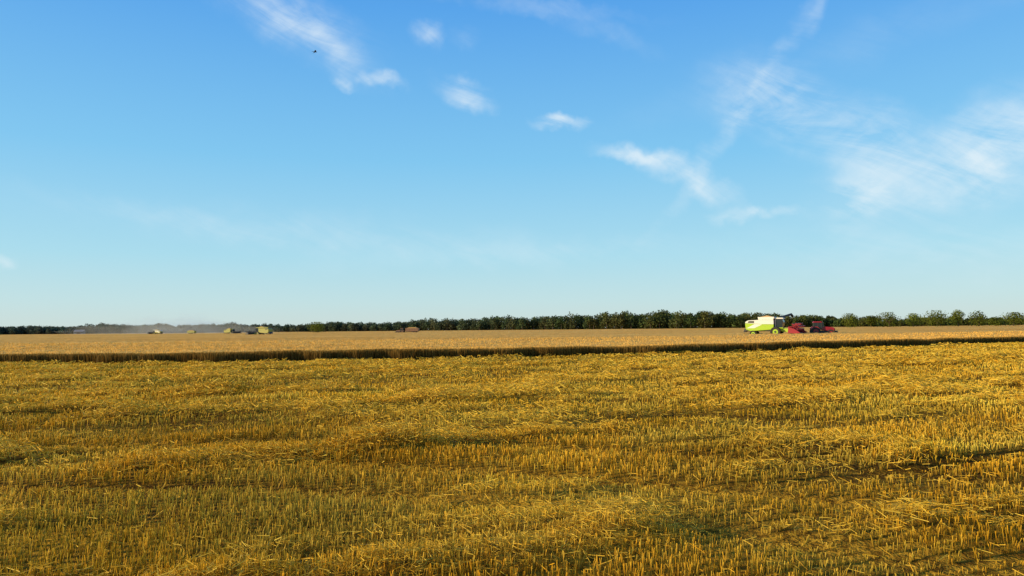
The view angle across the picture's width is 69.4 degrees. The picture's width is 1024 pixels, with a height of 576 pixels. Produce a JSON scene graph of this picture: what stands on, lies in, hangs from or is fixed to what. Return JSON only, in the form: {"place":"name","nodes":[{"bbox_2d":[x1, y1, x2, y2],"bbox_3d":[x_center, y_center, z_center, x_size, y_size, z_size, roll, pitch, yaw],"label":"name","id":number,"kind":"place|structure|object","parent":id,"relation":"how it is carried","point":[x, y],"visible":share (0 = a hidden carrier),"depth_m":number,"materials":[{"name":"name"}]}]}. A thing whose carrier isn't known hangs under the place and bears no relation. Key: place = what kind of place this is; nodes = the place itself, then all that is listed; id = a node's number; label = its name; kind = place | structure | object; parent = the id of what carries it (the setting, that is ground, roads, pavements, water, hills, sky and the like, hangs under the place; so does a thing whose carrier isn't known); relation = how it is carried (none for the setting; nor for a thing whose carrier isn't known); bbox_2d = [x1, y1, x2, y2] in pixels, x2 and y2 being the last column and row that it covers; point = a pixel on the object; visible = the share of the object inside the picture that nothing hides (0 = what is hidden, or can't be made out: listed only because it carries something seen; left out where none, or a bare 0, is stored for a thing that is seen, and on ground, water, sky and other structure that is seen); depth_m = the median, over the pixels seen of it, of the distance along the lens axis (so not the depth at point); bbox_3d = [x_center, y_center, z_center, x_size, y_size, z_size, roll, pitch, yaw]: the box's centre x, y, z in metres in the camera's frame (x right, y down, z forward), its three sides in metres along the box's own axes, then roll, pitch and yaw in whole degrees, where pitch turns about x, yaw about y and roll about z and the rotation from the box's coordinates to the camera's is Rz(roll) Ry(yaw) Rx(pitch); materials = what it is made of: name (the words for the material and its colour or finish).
{"place":"outdoors","nodes":[
{"label":"outdoors","id":0,"kind":"place"},
{"bbox_2d":[0,327,1023,575],"bbox_3d":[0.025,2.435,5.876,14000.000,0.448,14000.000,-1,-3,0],"label":"ground","id":1,"kind":"structure","parent":0,"point":[862,549],"depth_m":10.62,"materials":[{"name":"plant"}]},
{"bbox_2d":[73,330,85,333],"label":"farm barn","id":2,"kind":"structure","parent":1,"relation":"on","point":[79,331],"depth_m":1034.74,"materials":[{"name":"metal"}]},
{"bbox_2d":[148,330,162,333],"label":"combine harvester","id":3,"kind":"object","parent":1,"relation":"on","point":[157,332],"visible":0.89,"depth_m":617.64,"materials":[{"name":"metal"}]},
{"bbox_2d":[224,328,240,333],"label":"combine harvester","id":4,"kind":"object","parent":1,"relation":"on","point":[229,330],"visible":0.77,"depth_m":518.33,"materials":[{"name":"metal"}]},
{"bbox_2d":[245,326,272,334],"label":"combine harvester","id":5,"kind":"object","parent":1,"relation":"on","point":[262,330],"visible":0.81,"depth_m":337.83,"materials":[{"name":"metal"}]},
{"bbox_2d":[307,322,326,331],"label":"hawthorn tree","id":6,"kind":"object","parent":1,"relation":"on","point":[318,327],"visible":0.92,"depth_m":615.79,"materials":[{"name":"green plant"}]},
{"bbox_2d":[405,327,419,331],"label":"grain trailer","id":7,"kind":"object","parent":1,"relation":"on","point":[412,329],"visible":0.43,"depth_m":398.29,"materials":[{"name":"paint"}]},
{"bbox_2d":[0,342,1023,575],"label":"loose straw","id":8,"kind":"object","parent":1,"relation":"on","point":[807,367],"visible":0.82,"depth_m":19.86,"materials":[{"name":"yellow plant"}]},
{"bbox_2d":[0,309,1023,334],"bbox_3d":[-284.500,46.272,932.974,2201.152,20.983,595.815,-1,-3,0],"label":"distant tree line","id":9,"kind":"object","parent":1,"relation":"on","point":[666,319],"visible":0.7,"depth_m":761.86,"materials":[{"name":"green plant"}]},
{"bbox_2d":[0,331,1023,364],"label":"wheat stems","id":10,"kind":"object","parent":1,"relation":"on","point":[414,353],"visible":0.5,"depth_m":58.17,"materials":[{"name":"plant"}]},
{"bbox_2d":[744,313,806,333],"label":"combine harvester","id":11,"kind":"object","parent":1,"relation":"on","point":[772,324],"visible":0.95,"depth_m":148.98,"materials":[{"name":"metal"}]},
{"bbox_2d":[809,321,837,332],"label":"tractor","id":12,"kind":"object","parent":1,"relation":"on","point":[817,327],"visible":0.76,"depth_m":150.99,"materials":[{"name":"red paint"}]},
{"bbox_2d":[840,313,861,326],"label":"oak tree","id":13,"kind":"object","parent":1,"relation":"on","point":[850,320],"visible":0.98,"depth_m":476.73,"materials":[{"name":"green plant"}]},
{"bbox_2d":[863,315,881,326],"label":"oak tree","id":14,"kind":"object","parent":1,"relation":"on","point":[870,320],"visible":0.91,"depth_m":497.53,"materials":[{"name":"green plant"}]},
{"bbox_2d":[870,312,902,326],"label":"oak tree","id":15,"kind":"object","parent":1,"relation":"on","point":[886,319],"visible":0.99,"depth_m":479.01,"materials":[{"name":"green plant"}]},
{"bbox_2d":[904,313,925,326],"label":"oak tree","id":16,"kind":"object","parent":1,"relation":"on","point":[914,318],"visible":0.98,"depth_m":487.97,"materials":[{"name":"green plant"}]},
{"bbox_2d":[920,310,951,326],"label":"oak tree","id":17,"kind":"object","parent":1,"relation":"on","point":[936,319],"visible":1,"depth_m":467.72,"materials":[{"name":"green plant"}]},
{"bbox_2d":[947,310,965,325],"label":"oak tree","id":18,"kind":"object","parent":1,"relation":"on","point":[957,316],"visible":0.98,"depth_m":478.59,"materials":[{"name":"green plant"}]},
{"bbox_2d":[960,311,989,325],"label":"oak tree","id":19,"kind":"object","parent":1,"relation":"on","point":[981,321],"visible":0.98,"depth_m":468.95,"materials":[{"name":"green plant"}]},
{"bbox_2d":[987,316,1003,325],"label":"oak tree","id":20,"kind":"object","parent":1,"relation":"on","point":[995,321],"visible":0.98,"depth_m":497.95,"materials":[{"name":"green plant"}]},
{"bbox_2d":[998,312,1023,325],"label":"oak tree","id":21,"kind":"object","parent":1,"relation":"on","point":[1011,319],"visible":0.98,"depth_m":467.89,"materials":[{"name":"green plant"}]},
{"bbox_2d":[0,325,1023,361],"bbox_3d":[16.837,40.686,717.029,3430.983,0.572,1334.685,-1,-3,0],"label":"wheat field","id":22,"kind":"structure","parent":0,"point":[243,337],"depth_m":139.53,"materials":[{"name":"beige plant"}]},
{"bbox_2d":[0,0,1023,329],"label":"sky","id":23,"kind":"structure","parent":0,"point":[171,162],"materials":[{"name":"blue"}]}
]}

